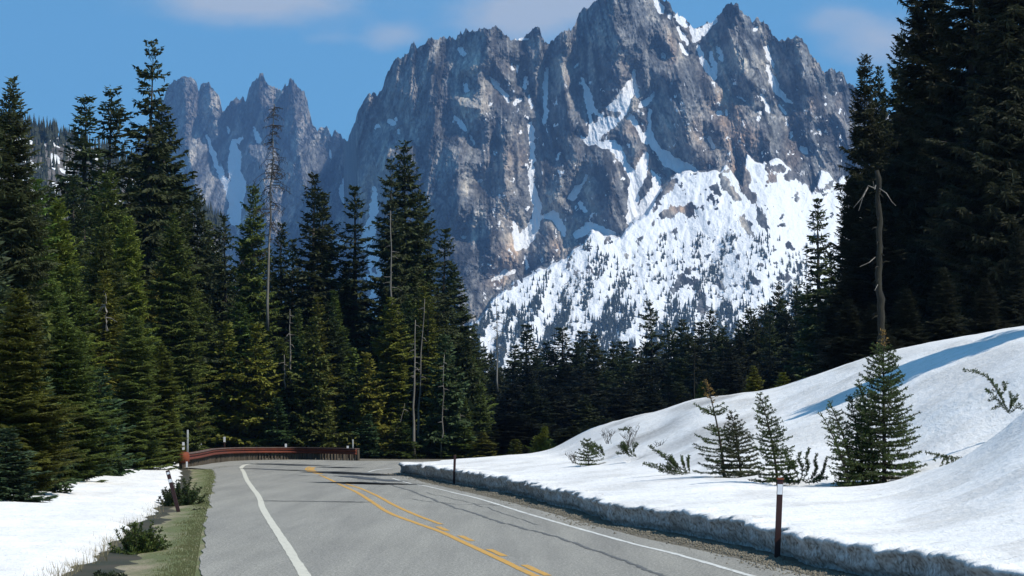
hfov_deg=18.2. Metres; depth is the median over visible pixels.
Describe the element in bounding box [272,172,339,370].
fir tree
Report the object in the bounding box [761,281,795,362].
fir tree
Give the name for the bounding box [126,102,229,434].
fir tree
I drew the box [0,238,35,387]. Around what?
fir tree
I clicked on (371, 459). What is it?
shoulder
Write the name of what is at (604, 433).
bare shrub
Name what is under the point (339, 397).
fir tree
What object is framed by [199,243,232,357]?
fir tree
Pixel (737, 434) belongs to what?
young fir
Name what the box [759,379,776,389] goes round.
fir tree
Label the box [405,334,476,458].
fir tree
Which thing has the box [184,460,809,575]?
road
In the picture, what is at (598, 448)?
snow pressed fir
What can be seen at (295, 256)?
fir tree
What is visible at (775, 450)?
young fir
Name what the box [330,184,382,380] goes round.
fir tree
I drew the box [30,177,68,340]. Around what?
fir tree
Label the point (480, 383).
fir tree
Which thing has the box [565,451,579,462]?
bare shrub
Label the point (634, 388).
fir tree
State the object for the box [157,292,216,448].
fir tree
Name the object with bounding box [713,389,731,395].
fir tree
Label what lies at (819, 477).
sprawling fir
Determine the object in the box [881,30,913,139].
fir tree
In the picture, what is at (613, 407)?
fir tree
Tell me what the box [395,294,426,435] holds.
fir tree
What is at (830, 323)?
fir tree
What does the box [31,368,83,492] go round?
fir tree
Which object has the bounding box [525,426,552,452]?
fir tree
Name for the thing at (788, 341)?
fir tree
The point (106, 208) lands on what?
fir tree
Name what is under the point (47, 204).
fir tree
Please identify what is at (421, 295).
fir tree
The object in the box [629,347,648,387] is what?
fir tree
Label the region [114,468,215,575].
verge
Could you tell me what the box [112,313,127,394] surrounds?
fir tree
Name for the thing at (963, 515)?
snow bank
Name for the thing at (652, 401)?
fir tree
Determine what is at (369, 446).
fir tree
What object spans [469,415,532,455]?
fir tree
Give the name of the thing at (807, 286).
fir tree
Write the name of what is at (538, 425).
fir tree
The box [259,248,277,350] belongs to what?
fir tree
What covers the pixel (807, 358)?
fir tree
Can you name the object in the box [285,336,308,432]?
fir tree
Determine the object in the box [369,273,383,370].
fir tree
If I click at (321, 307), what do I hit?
fir tree
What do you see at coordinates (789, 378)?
fir tree
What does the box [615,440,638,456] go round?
snow pressed fir
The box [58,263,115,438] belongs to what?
fir tree
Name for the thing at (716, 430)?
young fir
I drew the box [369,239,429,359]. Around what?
fir tree
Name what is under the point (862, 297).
fir tree
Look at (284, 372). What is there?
dead tree
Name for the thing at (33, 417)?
fir tree
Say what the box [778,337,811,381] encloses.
fir tree
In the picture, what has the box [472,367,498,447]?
fir tree
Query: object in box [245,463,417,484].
tar seal
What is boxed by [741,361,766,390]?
fir tree
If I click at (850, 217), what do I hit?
fir tree
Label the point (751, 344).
fir tree
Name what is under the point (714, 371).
fir tree
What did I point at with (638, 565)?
road crack
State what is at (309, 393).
fir tree
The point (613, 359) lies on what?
fir tree
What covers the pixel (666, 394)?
fir tree
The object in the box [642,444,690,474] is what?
snow pressed fir
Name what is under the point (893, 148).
fir tree
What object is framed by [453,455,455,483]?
marker post
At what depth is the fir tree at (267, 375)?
202.83 m
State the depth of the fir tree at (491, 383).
320.35 m
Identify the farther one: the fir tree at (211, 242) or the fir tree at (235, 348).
the fir tree at (211, 242)
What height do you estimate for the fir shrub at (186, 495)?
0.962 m
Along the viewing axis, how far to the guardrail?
189.73 m
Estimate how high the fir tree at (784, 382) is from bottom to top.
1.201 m
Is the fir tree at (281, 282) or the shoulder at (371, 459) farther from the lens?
the fir tree at (281, 282)
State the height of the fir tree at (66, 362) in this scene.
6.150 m
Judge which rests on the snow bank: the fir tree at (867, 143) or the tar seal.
the fir tree at (867, 143)
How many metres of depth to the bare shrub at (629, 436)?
109.87 m
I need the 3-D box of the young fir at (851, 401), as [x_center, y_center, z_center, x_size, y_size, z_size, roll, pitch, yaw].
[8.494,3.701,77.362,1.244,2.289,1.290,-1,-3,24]
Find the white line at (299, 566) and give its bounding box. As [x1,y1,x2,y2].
[239,464,310,575]
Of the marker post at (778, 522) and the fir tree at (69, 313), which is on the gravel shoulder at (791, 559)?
the marker post at (778, 522)
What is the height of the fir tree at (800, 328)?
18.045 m
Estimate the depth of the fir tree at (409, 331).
209.82 m
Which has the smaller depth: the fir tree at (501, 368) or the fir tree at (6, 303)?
the fir tree at (6, 303)
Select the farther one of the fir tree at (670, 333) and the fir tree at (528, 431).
the fir tree at (670, 333)
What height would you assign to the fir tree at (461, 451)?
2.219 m
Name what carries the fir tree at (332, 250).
on the ground at (115, 559)
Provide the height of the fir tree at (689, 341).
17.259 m
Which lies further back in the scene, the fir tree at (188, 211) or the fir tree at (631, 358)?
the fir tree at (631, 358)
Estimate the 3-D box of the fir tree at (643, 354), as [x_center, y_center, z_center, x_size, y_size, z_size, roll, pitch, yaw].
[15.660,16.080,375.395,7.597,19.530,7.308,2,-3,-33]
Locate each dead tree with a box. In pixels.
[98,293,116,330]
[239,104,290,330]
[279,355,288,387]
[283,315,293,383]
[383,211,399,319]
[409,320,419,455]
[413,299,427,434]
[438,355,447,457]
[488,299,504,391]
[693,341,698,398]
[766,299,779,372]
[853,170,895,350]
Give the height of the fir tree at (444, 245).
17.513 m
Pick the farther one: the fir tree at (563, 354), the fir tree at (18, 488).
the fir tree at (563, 354)
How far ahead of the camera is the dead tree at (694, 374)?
224.89 m
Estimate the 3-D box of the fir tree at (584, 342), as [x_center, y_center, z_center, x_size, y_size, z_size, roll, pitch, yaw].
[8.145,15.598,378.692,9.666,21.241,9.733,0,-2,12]
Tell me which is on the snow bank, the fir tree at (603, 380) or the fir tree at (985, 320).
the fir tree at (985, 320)
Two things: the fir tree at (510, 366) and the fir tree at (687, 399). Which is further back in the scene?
the fir tree at (510, 366)
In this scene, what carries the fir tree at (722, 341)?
on the ground at (115, 559)
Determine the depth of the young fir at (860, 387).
77.89 m
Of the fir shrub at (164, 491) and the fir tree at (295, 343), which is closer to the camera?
the fir shrub at (164, 491)
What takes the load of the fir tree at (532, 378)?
on the ground at (115, 559)
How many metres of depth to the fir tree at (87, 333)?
140.40 m
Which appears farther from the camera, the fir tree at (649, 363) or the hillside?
the hillside
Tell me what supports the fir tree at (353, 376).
on the ground at (115, 559)
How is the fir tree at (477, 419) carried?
on the ground at (115, 559)
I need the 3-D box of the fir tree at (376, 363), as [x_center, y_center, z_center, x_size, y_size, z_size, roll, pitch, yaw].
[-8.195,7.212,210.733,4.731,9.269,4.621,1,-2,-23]
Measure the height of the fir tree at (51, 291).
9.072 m
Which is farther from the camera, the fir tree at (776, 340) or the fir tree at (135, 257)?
the fir tree at (776, 340)
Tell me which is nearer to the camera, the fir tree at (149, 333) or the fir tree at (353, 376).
the fir tree at (149, 333)
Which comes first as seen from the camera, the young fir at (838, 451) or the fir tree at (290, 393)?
the young fir at (838, 451)
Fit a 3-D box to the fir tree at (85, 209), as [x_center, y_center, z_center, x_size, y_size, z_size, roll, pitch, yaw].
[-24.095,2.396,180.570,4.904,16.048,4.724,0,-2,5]
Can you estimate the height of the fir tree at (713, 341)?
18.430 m
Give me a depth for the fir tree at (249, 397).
201.88 m
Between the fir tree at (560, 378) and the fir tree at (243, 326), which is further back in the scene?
the fir tree at (560, 378)
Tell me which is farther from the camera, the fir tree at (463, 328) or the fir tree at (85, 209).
the fir tree at (463, 328)
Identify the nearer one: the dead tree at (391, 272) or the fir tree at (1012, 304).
the fir tree at (1012, 304)
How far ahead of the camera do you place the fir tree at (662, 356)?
351.13 m
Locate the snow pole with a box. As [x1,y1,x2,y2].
[187,430,188,451]
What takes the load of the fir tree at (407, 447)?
on the ground at (115, 559)
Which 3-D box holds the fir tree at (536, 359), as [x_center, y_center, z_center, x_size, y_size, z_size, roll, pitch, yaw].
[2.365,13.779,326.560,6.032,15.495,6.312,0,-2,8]
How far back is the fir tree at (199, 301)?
205.63 m
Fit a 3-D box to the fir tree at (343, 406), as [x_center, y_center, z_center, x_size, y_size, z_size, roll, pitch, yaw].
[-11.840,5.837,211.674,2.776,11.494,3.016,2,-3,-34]
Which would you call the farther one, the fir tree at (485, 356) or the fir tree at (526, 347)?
the fir tree at (526, 347)
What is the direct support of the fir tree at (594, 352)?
on the ground at (115, 559)
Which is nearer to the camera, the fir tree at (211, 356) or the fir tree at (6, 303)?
the fir tree at (6, 303)
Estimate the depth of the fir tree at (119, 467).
124.82 m
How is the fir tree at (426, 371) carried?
on the ground at (115, 559)
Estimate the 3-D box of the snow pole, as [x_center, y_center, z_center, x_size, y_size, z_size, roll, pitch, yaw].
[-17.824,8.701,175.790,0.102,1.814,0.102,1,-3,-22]
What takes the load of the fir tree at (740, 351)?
on the ground at (115, 559)
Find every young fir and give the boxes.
[574,438,603,465]
[692,379,742,477]
[710,410,765,477]
[748,392,804,485]
[816,411,863,486]
[825,400,875,486]
[837,328,927,485]
[843,394,887,485]
[848,378,894,482]
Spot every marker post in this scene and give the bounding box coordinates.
[166,470,179,511]
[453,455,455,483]
[774,478,783,557]
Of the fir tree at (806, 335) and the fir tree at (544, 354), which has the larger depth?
the fir tree at (544, 354)
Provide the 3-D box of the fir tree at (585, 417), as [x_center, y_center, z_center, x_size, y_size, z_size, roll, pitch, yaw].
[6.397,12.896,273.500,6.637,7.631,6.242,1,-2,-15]
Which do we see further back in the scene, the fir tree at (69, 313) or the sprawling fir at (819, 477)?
the fir tree at (69, 313)
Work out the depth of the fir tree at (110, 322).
147.77 m
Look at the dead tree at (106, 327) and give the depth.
132.08 m
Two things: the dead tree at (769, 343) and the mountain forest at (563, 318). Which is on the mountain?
the mountain forest at (563, 318)
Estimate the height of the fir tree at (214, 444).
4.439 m
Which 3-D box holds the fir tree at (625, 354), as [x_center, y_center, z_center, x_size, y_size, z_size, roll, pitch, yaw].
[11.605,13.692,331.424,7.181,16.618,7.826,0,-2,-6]
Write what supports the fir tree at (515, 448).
on the ground at (115, 559)
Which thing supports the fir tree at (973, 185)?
on the snow bank
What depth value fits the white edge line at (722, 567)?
62.62 m
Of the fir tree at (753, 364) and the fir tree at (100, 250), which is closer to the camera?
the fir tree at (100, 250)
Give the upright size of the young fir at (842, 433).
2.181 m
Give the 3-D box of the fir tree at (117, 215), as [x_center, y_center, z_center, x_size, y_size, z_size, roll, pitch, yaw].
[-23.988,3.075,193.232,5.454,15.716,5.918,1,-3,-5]
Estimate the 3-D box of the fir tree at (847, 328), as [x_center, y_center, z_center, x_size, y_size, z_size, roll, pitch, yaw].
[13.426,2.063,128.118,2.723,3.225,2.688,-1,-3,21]
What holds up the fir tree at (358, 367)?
on the ground at (115, 559)
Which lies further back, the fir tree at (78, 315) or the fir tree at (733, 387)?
the fir tree at (733, 387)
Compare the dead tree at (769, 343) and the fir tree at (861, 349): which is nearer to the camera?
the fir tree at (861, 349)
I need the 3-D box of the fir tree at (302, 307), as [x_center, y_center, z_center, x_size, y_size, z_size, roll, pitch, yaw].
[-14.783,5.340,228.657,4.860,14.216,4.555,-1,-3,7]
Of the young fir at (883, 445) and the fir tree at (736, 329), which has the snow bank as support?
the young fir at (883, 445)
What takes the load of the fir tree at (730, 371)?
on the ground at (115, 559)
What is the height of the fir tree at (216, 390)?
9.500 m
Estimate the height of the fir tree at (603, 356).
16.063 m
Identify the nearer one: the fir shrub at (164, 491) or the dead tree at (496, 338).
the fir shrub at (164, 491)
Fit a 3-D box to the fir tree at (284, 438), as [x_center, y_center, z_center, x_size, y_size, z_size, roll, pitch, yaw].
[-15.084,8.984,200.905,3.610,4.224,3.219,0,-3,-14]
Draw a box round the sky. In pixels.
[0,0,1018,160]
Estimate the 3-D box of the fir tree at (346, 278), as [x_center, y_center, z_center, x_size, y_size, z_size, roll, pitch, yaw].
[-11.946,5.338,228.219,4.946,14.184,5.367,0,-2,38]
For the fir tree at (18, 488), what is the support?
on the roadside snow
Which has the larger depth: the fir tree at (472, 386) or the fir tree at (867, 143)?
the fir tree at (472, 386)
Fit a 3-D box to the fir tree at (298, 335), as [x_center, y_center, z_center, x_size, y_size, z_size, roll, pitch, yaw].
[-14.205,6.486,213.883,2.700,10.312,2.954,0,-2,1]
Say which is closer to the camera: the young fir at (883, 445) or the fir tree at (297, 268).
the young fir at (883, 445)
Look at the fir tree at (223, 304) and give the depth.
221.84 m
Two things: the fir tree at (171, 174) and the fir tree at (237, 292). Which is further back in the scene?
the fir tree at (237, 292)
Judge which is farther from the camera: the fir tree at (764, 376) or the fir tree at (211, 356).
the fir tree at (764, 376)
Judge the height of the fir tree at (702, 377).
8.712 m
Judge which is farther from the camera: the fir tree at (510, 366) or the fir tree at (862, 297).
the fir tree at (510, 366)
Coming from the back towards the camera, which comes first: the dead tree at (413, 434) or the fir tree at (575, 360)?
the fir tree at (575, 360)
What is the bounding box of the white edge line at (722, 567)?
[369,468,754,575]
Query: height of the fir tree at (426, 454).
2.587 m
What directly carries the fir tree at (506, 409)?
on the ground at (115, 559)
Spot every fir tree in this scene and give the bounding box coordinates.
[0,75,61,387]
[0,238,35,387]
[0,285,13,322]
[0,288,89,495]
[0,427,57,502]
[24,282,58,392]
[26,183,52,248]
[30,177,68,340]
[31,253,98,455]
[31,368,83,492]
[38,185,77,302]
[41,197,121,428]
[43,94,111,256]
[43,320,131,482]
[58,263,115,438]
[58,294,78,369]
[61,174,93,294]
[73,269,109,433]
[74,237,89,290]
[75,223,150,407]
[77,85,153,306]
[77,189,97,271]
[79,169,147,335]
[82,257,95,323]
[86,187,113,252]
[88,270,125,431]
[88,367,145,475]
[104,315,180,469]
[106,209,129,254]
[107,215,179,421]
[112,249,147,346]
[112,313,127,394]
[113,38,224,364]
[117,177,142,258]
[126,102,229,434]
[138,159,191,304]
[138,341,187,468]
[142,270,205,400]
[144,323,184,435]
[146,212,218,455]
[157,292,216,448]
[157,332,197,442]
[167,168,194,275]
[180,184,198,256]
[183,189,223,353]
[193,290,210,424]
[194,220,230,308]
[196,303,223,402]
[196,353,242,444]
[197,321,250,447]
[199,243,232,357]
[199,395,229,447]
[205,213,241,365]
[216,301,265,402]
[218,334,247,384]
[219,323,293,447]
[221,183,285,374]
[227,266,244,323]
[231,241,270,320]
[247,356,288,457]
[248,397,299,457]
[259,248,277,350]
[261,222,301,372]
[261,337,300,457]
[269,360,294,446]
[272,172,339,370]
[279,315,352,456]
[283,238,300,351]
[284,308,308,388]
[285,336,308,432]
[290,258,303,309]
[292,269,320,323]
[292,296,342,434]
[295,191,363,375]
[307,302,351,457]
[323,411,350,457]
[325,289,352,429]
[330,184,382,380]
[335,352,393,458]
[336,266,369,369]
[338,342,361,425]
[344,347,362,428]
[346,365,366,440]
[349,413,385,458]
[350,158,415,375]
[363,328,408,430]
[369,140,444,362]
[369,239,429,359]
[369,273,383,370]
[369,372,388,422]
[370,297,427,457]
[381,422,424,458]
[383,301,430,455]
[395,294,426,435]
[402,191,458,374]
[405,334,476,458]
[408,296,448,453]
[412,286,435,406]
[412,424,442,458]
[424,259,442,312]
[424,337,467,438]
[429,228,477,394]
[436,427,475,458]
[439,262,479,400]
[452,309,495,424]
[455,337,494,439]
[458,432,502,457]
[461,396,476,452]
[465,401,475,432]
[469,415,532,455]
[470,384,498,447]
[471,327,490,402]
[471,356,491,417]
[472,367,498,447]
[480,346,490,385]
[480,352,506,394]
[484,368,507,411]
[489,414,549,454]
[490,382,530,441]
[490,398,510,430]
[491,362,524,415]
[498,367,506,379]
[499,424,566,447]
[500,360,527,393]
[506,345,524,379]
[507,439,523,454]
[508,359,541,425]
[510,323,541,385]
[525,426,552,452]
[528,347,550,392]
[529,370,562,404]
[530,427,555,450]
[535,340,565,384]
[537,425,564,442]
[538,327,580,391]
[542,362,585,404]
[550,426,581,447]
[558,341,588,389]
[558,368,615,421]
[565,394,604,430]
[571,330,592,383]
[575,332,613,399]
[579,360,605,408]
[581,397,619,431]
[582,418,611,431]
[587,370,624,416]
[590,349,608,383]
[595,386,639,420]
[601,341,632,392]
[603,358,636,408]
[608,340,639,403]
[610,382,644,418]
[614,363,661,406]
[619,351,647,394]
[628,384,669,415]
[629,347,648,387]
[635,342,653,369]
[637,299,665,384]
[637,350,659,387]
[644,359,673,406]
[652,353,668,388]
[654,342,679,393]
[656,357,696,403]
[657,322,678,368]
[660,319,696,384]
[660,385,680,405]
[666,381,690,405]
[670,397,692,404]
[671,334,706,398]
[674,353,704,387]
[677,374,715,401]
[689,321,716,369]
[693,309,720,357]
[694,381,707,397]
[699,369,727,393]
[702,337,719,370]
[705,330,729,376]
[706,361,747,395]
[710,325,733,379]
[710,341,743,389]
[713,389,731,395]
[722,383,744,394]
[723,333,754,377]
[728,320,746,350]
[732,307,765,366]
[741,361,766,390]
[742,316,763,379]
[743,365,764,391]
[754,303,774,345]
[756,313,788,379]
[756,350,779,388]
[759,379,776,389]
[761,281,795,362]
[765,347,805,389]
[766,330,791,372]
[771,373,797,387]
[772,372,788,387]
[773,313,799,372]
[776,198,837,382]
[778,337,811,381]
[780,282,813,340]
[788,301,806,337]
[793,315,809,359]
[802,267,838,375]
[802,284,812,317]
[805,251,838,311]
[806,365,816,375]
[807,275,865,376]
[810,175,866,371]
[812,214,918,375]
[812,299,862,369]
[814,53,897,362]
[841,0,963,318]
[841,305,905,360]
[866,66,895,178]
[872,102,911,259]
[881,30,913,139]
[885,289,930,349]
[892,0,1002,339]
[909,0,1023,332]
[917,267,969,343]
[951,51,1023,298]
[955,278,1015,336]
[994,224,1023,327]
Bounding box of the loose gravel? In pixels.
[379,472,853,575]
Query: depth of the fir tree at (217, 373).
203.45 m
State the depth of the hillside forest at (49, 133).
2285.51 m
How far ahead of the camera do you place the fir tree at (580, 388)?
306.98 m
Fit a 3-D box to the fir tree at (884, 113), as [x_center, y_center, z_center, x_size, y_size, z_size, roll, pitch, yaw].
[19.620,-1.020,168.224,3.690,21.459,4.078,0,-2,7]
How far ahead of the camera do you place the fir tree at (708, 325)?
359.63 m
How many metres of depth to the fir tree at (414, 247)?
225.78 m
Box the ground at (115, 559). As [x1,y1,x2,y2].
[63,457,460,575]
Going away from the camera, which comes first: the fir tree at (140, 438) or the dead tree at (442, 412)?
the fir tree at (140, 438)
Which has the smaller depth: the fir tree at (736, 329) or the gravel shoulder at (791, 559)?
the gravel shoulder at (791, 559)
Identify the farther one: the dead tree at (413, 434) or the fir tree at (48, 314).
the dead tree at (413, 434)
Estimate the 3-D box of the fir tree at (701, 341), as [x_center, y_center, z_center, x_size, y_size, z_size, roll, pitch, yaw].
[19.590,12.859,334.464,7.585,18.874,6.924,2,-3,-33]
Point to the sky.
(338, 52)
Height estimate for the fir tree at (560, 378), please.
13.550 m
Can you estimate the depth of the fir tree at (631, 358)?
345.05 m
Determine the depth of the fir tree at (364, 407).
203.68 m
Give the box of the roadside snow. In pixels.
[0,462,182,575]
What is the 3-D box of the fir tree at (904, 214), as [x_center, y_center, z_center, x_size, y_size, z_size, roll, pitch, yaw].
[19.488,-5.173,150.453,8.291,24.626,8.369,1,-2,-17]
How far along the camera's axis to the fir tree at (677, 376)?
305.14 m
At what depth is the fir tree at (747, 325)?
322.84 m
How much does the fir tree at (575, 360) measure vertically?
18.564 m
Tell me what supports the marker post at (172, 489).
on the verge
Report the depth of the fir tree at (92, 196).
194.91 m
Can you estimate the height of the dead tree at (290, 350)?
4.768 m
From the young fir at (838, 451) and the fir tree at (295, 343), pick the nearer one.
the young fir at (838, 451)
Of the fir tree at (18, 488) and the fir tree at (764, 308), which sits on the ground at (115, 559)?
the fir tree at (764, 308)
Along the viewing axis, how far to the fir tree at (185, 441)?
181.28 m
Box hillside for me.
[0,122,219,310]
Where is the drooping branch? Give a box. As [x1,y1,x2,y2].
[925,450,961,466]
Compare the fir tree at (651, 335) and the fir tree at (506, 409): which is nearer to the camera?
the fir tree at (506, 409)
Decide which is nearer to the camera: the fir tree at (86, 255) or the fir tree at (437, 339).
the fir tree at (86, 255)
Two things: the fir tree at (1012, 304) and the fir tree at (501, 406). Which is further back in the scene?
the fir tree at (501, 406)
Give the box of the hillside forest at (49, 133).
[1,109,225,261]
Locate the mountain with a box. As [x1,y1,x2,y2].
[134,0,889,374]
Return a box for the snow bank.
[398,326,1023,575]
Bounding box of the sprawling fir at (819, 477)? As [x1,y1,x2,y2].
[770,447,829,484]
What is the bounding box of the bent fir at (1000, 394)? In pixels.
[962,367,1023,413]
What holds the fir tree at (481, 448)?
on the ground at (115, 559)
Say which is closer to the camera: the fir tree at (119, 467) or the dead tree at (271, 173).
the fir tree at (119, 467)
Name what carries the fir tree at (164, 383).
on the roadside snow
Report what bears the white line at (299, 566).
on the road
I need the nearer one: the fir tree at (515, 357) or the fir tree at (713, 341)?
the fir tree at (713, 341)
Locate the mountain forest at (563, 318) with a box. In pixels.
[472,230,833,379]
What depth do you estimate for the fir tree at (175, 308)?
181.52 m
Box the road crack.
[269,475,665,575]
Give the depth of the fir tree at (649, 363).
364.90 m
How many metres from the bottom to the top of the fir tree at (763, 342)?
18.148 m
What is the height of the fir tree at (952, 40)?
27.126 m
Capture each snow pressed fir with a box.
[590,441,604,456]
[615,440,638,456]
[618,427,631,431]
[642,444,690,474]
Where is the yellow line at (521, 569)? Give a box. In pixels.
[305,466,549,575]
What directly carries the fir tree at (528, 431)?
on the ground at (115, 559)
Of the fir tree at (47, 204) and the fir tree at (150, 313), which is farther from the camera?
the fir tree at (150, 313)
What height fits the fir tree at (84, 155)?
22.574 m
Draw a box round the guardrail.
[177,447,359,468]
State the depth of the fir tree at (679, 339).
333.80 m
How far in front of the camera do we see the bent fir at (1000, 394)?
78.95 m
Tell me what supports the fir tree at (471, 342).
on the ground at (115, 559)
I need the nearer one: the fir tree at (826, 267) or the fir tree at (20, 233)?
the fir tree at (20, 233)
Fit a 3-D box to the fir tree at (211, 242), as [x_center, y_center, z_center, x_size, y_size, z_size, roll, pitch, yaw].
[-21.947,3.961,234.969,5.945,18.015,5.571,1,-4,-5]
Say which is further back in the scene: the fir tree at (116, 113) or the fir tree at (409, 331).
the fir tree at (409, 331)
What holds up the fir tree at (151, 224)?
on the ground at (115, 559)
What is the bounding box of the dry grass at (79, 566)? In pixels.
[23,496,163,575]
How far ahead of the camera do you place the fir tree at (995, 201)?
134.32 m
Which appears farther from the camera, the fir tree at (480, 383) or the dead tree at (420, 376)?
the fir tree at (480, 383)
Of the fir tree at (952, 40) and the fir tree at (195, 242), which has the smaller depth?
the fir tree at (952, 40)
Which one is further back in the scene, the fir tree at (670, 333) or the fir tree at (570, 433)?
the fir tree at (670, 333)
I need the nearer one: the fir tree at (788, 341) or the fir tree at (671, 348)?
the fir tree at (788, 341)
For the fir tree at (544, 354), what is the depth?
362.26 m
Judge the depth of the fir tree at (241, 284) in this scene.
239.72 m
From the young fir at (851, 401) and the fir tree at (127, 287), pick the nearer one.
the young fir at (851, 401)
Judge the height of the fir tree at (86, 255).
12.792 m
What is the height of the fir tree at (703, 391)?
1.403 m
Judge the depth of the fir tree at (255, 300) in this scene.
218.02 m
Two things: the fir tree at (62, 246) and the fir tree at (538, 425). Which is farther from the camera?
the fir tree at (538, 425)
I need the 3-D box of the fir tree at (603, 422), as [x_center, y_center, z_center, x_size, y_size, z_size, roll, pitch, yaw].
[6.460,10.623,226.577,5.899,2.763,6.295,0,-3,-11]
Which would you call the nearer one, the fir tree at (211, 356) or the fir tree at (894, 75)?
the fir tree at (894, 75)
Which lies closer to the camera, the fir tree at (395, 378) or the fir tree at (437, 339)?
the fir tree at (395, 378)
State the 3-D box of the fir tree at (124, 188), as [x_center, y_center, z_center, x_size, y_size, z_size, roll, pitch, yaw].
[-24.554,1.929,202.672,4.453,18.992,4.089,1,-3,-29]
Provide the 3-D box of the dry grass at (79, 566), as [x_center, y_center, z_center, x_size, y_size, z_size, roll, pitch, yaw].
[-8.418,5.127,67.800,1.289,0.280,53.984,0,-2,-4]
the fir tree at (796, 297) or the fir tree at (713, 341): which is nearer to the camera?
the fir tree at (796, 297)
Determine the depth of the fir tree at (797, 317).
343.69 m
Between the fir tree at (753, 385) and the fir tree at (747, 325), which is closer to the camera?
the fir tree at (753, 385)
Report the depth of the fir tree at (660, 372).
318.51 m
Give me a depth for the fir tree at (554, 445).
159.80 m
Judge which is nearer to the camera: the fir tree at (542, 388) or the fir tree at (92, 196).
the fir tree at (92, 196)
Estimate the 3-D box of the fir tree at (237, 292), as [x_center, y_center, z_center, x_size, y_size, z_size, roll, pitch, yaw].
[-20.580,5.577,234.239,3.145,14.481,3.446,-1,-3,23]
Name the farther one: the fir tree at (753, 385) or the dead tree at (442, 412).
the dead tree at (442, 412)
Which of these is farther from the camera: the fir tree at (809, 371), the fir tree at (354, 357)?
the fir tree at (354, 357)
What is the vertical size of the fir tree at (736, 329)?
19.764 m
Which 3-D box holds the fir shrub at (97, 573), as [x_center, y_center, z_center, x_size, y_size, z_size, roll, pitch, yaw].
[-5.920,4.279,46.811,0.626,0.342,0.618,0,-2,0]
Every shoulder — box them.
[196,458,450,465]
[412,476,858,575]
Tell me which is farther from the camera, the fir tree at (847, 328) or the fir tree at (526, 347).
the fir tree at (526, 347)
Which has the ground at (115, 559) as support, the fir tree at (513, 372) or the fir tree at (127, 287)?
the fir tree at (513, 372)
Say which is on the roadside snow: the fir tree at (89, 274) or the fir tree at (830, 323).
the fir tree at (89, 274)
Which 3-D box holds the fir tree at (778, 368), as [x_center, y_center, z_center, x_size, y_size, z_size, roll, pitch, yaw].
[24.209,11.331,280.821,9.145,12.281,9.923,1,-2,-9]
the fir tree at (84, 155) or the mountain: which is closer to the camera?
the fir tree at (84, 155)
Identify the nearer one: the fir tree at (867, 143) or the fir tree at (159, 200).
the fir tree at (867, 143)
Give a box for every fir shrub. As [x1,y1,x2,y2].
[92,569,127,575]
[108,519,172,554]
[156,486,171,503]
[160,476,209,505]
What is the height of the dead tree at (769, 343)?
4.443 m
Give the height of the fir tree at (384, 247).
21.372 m
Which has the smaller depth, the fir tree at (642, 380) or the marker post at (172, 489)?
the marker post at (172, 489)
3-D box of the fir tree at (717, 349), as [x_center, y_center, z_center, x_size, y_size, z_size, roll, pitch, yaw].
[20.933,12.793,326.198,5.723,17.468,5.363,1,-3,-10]
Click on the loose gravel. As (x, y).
(771, 560)
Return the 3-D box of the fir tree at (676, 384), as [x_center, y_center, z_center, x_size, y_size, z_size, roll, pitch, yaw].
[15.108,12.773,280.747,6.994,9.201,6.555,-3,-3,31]
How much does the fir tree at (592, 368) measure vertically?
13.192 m
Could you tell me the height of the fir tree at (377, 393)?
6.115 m
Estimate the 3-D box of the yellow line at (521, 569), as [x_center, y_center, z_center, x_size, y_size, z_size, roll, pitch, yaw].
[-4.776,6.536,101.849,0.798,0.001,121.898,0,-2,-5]
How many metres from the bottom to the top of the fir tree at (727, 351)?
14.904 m
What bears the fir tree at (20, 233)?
on the roadside snow
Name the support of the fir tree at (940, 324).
on the snow bank
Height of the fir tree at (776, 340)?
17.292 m
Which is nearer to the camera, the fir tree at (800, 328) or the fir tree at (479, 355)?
the fir tree at (479, 355)
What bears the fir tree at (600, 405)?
on the ground at (115, 559)
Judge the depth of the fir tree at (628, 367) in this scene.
318.27 m
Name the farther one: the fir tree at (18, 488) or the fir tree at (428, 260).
the fir tree at (428, 260)
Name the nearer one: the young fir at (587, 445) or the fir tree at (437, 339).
the young fir at (587, 445)
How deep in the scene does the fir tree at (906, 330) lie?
128.86 m
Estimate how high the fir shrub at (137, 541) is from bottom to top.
0.728 m
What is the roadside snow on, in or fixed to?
on the ground at (115, 559)
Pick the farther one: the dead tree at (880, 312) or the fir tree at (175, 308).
the fir tree at (175, 308)
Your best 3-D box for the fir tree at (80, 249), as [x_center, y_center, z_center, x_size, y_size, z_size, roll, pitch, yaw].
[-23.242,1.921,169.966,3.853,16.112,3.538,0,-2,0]
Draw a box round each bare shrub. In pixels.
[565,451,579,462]
[602,429,615,443]
[619,425,638,446]
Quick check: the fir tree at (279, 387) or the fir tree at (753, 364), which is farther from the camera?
the fir tree at (753, 364)
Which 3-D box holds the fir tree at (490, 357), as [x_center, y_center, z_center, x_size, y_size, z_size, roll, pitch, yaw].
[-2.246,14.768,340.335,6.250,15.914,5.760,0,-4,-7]
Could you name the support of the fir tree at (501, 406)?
on the ground at (115, 559)
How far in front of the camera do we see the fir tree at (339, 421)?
204.71 m
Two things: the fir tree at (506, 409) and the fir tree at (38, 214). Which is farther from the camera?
the fir tree at (506, 409)
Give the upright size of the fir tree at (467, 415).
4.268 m

